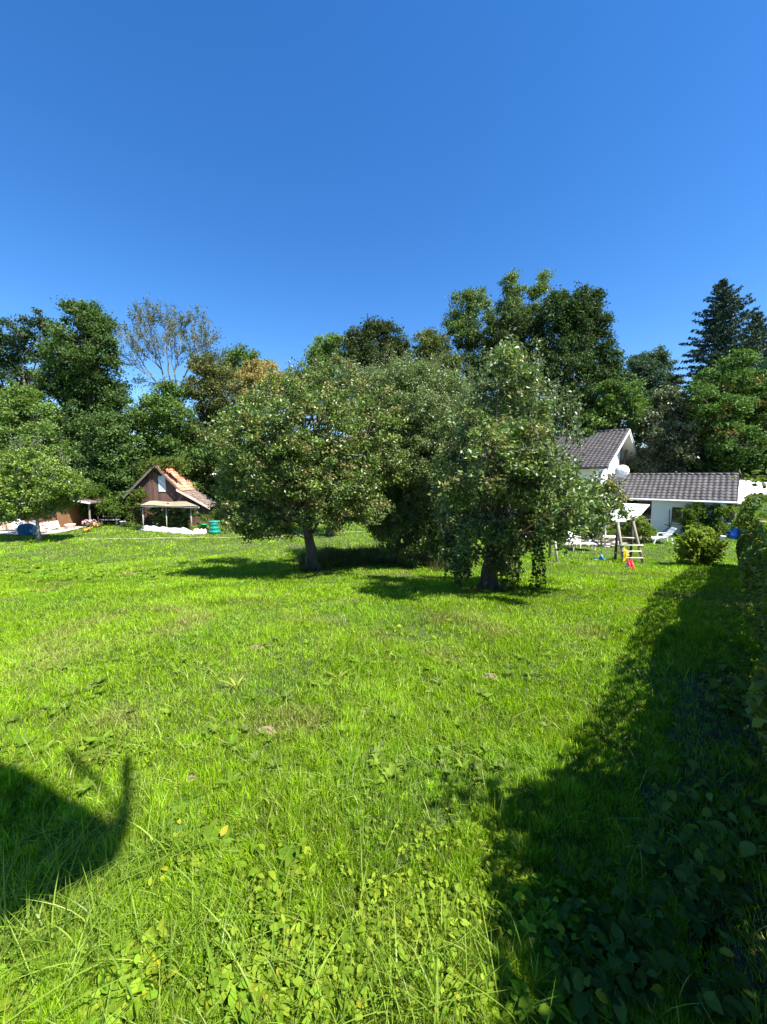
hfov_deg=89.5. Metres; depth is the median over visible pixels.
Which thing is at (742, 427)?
locust tree
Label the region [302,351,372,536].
apple tree
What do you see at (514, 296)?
poplar tree
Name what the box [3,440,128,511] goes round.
understorey shrub
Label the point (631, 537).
swing set
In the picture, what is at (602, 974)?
ground cover
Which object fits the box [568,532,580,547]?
garden chair
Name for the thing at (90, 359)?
ash tree
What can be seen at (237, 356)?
maple tree
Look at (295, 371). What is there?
beech tree
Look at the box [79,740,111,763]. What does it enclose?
broadleaf weed
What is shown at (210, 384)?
beech tree
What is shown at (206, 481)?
understorey shrub
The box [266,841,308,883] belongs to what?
broadleaf weed
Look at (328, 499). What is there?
understorey shrub
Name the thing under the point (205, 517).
currant bush
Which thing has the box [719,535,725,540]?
flower tub
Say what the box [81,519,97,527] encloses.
flower bush
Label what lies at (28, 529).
blue bag
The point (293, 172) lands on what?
sky
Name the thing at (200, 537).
footpath
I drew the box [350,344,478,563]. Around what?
pear tree
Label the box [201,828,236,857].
broadleaf weed
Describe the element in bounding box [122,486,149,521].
climbing vine
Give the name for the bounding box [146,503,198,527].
kiwi vine
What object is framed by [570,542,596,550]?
table
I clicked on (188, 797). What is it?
broadleaf weed
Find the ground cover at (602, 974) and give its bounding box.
[0,598,766,1023]
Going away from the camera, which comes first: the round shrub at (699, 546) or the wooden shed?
the round shrub at (699, 546)
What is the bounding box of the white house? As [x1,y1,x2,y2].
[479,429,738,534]
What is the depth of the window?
26.44 m
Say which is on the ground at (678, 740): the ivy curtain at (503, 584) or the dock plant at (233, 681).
the dock plant at (233, 681)
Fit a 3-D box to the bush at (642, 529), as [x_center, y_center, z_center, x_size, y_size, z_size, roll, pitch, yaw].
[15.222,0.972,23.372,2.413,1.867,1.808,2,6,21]
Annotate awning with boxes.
[610,503,650,519]
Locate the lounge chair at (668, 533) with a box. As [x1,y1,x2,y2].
[649,527,676,543]
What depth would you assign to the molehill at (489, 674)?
4.13 m
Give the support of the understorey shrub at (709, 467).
on the ground at (678, 740)
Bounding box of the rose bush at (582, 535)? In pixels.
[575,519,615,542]
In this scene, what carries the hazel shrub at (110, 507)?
on the ground at (678, 740)
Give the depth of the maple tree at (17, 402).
32.52 m
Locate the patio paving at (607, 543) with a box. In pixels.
[565,537,647,545]
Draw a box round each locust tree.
[570,377,662,464]
[683,348,766,522]
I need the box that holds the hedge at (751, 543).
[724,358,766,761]
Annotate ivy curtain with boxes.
[437,521,470,588]
[493,530,521,592]
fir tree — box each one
[673,277,766,422]
[740,311,766,369]
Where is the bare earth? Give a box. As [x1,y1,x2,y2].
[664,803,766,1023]
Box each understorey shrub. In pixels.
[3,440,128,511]
[136,436,236,501]
[209,441,316,513]
[320,452,381,508]
[625,438,714,472]
[689,449,766,506]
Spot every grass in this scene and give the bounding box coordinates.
[0,619,611,1023]
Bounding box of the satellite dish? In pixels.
[615,465,629,476]
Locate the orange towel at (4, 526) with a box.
[2,524,11,528]
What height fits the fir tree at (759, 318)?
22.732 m
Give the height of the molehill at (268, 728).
0.055 m
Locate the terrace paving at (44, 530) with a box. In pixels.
[0,523,86,534]
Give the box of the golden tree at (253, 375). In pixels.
[226,358,284,511]
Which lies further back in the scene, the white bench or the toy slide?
the white bench
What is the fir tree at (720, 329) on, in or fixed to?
on the ground at (678, 740)
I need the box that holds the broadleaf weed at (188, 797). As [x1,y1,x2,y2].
[164,786,204,814]
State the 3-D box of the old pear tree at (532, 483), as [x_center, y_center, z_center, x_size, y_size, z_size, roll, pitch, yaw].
[3.578,-1.158,8.933,5.536,6.556,5.165,0,5,0]
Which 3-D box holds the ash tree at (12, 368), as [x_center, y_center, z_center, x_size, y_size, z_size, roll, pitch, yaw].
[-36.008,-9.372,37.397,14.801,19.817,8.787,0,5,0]
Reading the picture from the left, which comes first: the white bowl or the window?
the white bowl
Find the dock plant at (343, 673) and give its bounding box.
[325,668,349,681]
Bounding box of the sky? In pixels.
[0,0,766,474]
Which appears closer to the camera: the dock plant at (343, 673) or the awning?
the dock plant at (343, 673)
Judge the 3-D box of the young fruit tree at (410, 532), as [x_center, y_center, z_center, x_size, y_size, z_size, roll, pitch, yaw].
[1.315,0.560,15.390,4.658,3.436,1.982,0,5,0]
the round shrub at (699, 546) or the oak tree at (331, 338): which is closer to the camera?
the round shrub at (699, 546)
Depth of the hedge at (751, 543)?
4.05 m
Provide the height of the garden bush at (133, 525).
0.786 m
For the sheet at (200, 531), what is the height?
0.416 m
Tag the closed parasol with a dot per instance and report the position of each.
(605, 542)
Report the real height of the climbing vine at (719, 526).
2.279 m
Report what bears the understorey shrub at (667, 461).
on the ground at (678, 740)
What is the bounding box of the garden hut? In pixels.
[21,495,122,526]
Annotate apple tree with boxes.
[0,432,91,540]
[201,345,414,571]
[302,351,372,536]
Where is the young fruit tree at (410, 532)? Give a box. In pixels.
[362,488,475,568]
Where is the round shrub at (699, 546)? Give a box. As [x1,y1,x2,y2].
[668,525,729,566]
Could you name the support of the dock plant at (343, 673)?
on the ground at (678, 740)
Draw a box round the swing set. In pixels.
[548,519,643,562]
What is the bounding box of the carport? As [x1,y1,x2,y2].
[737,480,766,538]
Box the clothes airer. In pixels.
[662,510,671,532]
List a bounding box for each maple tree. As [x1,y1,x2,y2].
[0,381,77,520]
[117,374,213,481]
[214,341,272,413]
[473,304,564,421]
[534,280,643,432]
[677,404,720,472]
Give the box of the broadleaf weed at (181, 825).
[155,796,204,831]
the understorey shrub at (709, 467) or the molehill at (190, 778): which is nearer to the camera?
the molehill at (190, 778)
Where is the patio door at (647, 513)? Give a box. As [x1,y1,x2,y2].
[623,500,651,525]
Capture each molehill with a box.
[182,774,200,784]
[250,643,264,649]
[257,726,277,735]
[481,673,497,679]
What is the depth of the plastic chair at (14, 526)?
27.10 m
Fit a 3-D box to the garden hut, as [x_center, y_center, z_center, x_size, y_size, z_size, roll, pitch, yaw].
[-25.323,-0.152,31.793,5.591,2.614,4.940,0,5,-4]
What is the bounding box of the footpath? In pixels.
[97,531,363,539]
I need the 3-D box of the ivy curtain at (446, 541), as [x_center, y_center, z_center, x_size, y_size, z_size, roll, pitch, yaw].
[1.823,1.076,9.645,0.871,1.803,0.858,3,6,31]
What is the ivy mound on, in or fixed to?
on the ground at (678, 740)
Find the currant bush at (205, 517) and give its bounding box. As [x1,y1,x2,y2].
[196,502,234,530]
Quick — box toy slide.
[625,559,634,568]
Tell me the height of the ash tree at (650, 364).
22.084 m
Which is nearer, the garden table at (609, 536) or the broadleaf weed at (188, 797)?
the broadleaf weed at (188, 797)
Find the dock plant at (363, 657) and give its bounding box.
[348,654,373,664]
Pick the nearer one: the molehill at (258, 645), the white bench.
the molehill at (258, 645)
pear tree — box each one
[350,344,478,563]
[425,327,635,590]
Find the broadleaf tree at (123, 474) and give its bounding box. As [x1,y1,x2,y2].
[55,408,148,521]
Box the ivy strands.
[528,530,547,591]
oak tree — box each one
[301,331,346,436]
[327,313,412,396]
[401,326,486,426]
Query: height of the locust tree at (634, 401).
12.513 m
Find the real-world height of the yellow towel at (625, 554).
0.723 m
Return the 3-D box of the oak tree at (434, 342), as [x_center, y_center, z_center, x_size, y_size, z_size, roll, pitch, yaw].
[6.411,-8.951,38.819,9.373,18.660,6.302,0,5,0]
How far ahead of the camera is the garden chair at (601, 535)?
21.68 m
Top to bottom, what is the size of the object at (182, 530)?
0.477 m
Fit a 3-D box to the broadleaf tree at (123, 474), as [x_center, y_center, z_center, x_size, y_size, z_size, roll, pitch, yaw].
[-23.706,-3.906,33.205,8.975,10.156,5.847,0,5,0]
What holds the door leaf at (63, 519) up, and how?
in the garden hut
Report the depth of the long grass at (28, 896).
1.61 m
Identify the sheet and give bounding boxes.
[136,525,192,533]
[191,528,208,534]
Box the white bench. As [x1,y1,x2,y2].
[100,516,120,524]
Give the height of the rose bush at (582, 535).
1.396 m
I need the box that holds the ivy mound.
[135,456,186,479]
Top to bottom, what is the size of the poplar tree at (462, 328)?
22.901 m
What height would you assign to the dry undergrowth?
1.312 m
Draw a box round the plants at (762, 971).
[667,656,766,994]
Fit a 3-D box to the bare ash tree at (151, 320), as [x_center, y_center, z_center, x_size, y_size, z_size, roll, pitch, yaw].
[-21.048,-10.626,38.427,13.338,22.128,5.792,0,5,0]
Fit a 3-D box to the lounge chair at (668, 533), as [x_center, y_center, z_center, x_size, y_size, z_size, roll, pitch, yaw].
[16.649,1.396,23.159,1.300,0.932,0.760,1,5,12]
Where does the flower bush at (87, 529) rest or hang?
on the ground at (678, 740)
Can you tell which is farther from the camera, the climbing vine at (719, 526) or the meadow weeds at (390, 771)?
the climbing vine at (719, 526)
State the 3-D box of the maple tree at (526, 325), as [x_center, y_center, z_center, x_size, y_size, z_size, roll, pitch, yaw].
[12.448,-9.464,37.599,9.454,19.904,8.136,0,5,0]
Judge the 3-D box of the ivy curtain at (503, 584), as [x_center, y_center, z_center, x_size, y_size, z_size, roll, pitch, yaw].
[3.076,1.270,9.487,0.712,1.702,0.847,0,5,0]
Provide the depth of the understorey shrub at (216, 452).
32.62 m
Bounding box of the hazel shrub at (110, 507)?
[68,480,129,522]
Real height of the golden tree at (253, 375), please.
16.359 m
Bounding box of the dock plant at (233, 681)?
[219,676,244,686]
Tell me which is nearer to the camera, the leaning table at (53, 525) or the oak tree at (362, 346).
the leaning table at (53, 525)
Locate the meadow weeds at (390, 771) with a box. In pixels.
[0,542,635,793]
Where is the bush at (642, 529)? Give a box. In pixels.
[618,513,658,542]
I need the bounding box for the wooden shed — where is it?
[123,464,228,529]
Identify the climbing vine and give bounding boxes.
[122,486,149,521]
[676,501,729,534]
[708,504,739,538]
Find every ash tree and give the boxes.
[0,307,66,403]
[26,295,137,450]
[113,292,231,393]
[625,344,685,427]
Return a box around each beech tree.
[177,350,246,472]
[283,364,300,431]
[624,384,708,472]
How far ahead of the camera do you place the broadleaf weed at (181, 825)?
2.27 m
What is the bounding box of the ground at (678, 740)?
[0,478,766,1023]
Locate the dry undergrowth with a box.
[292,539,454,572]
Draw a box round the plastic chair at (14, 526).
[8,521,19,532]
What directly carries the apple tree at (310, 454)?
on the ground at (678, 740)
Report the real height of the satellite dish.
0.924 m
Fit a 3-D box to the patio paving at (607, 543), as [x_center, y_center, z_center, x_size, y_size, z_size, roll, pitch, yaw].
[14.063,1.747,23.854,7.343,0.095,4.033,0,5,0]
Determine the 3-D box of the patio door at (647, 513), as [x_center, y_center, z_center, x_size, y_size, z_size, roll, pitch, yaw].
[19.895,0.102,30.217,2.000,2.200,0.017,5,7,41]
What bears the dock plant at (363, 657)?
on the ground at (678, 740)
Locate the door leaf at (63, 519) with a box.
[56,505,71,526]
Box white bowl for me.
[64,524,75,527]
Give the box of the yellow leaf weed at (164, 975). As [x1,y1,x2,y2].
[142,954,178,995]
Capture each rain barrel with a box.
[208,520,220,534]
[724,523,738,538]
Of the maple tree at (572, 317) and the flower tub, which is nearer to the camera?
the flower tub
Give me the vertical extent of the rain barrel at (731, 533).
1.010 m
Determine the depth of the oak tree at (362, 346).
37.54 m
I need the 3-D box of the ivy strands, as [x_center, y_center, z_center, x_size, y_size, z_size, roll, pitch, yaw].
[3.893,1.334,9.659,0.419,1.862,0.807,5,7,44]
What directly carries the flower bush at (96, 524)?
on the ground at (678, 740)
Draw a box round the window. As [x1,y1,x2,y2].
[668,506,693,524]
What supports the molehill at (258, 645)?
on the ground at (678, 740)
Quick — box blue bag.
[16,523,35,535]
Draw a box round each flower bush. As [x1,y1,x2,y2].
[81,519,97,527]
[82,527,93,532]
[91,522,104,527]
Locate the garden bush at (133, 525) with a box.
[125,520,207,529]
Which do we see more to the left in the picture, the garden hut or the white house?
the garden hut
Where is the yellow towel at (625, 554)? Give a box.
[622,548,628,562]
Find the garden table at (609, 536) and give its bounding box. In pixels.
[601,535,619,547]
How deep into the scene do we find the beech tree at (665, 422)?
32.59 m
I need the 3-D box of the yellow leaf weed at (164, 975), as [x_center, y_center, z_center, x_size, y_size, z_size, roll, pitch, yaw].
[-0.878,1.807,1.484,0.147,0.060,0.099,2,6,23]
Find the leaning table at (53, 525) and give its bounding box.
[47,521,59,528]
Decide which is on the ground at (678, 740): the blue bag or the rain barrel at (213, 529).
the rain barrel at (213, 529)
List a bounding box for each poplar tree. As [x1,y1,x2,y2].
[439,285,495,386]
[492,267,556,350]
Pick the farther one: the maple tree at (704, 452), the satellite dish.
the maple tree at (704, 452)
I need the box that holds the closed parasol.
[600,526,610,546]
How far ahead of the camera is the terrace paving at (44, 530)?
28.37 m
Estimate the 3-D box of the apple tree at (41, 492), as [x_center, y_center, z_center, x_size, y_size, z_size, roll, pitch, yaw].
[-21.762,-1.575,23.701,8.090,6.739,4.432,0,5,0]
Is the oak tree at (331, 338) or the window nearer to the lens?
the window
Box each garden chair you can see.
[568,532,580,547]
[592,532,602,546]
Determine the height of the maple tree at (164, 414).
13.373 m

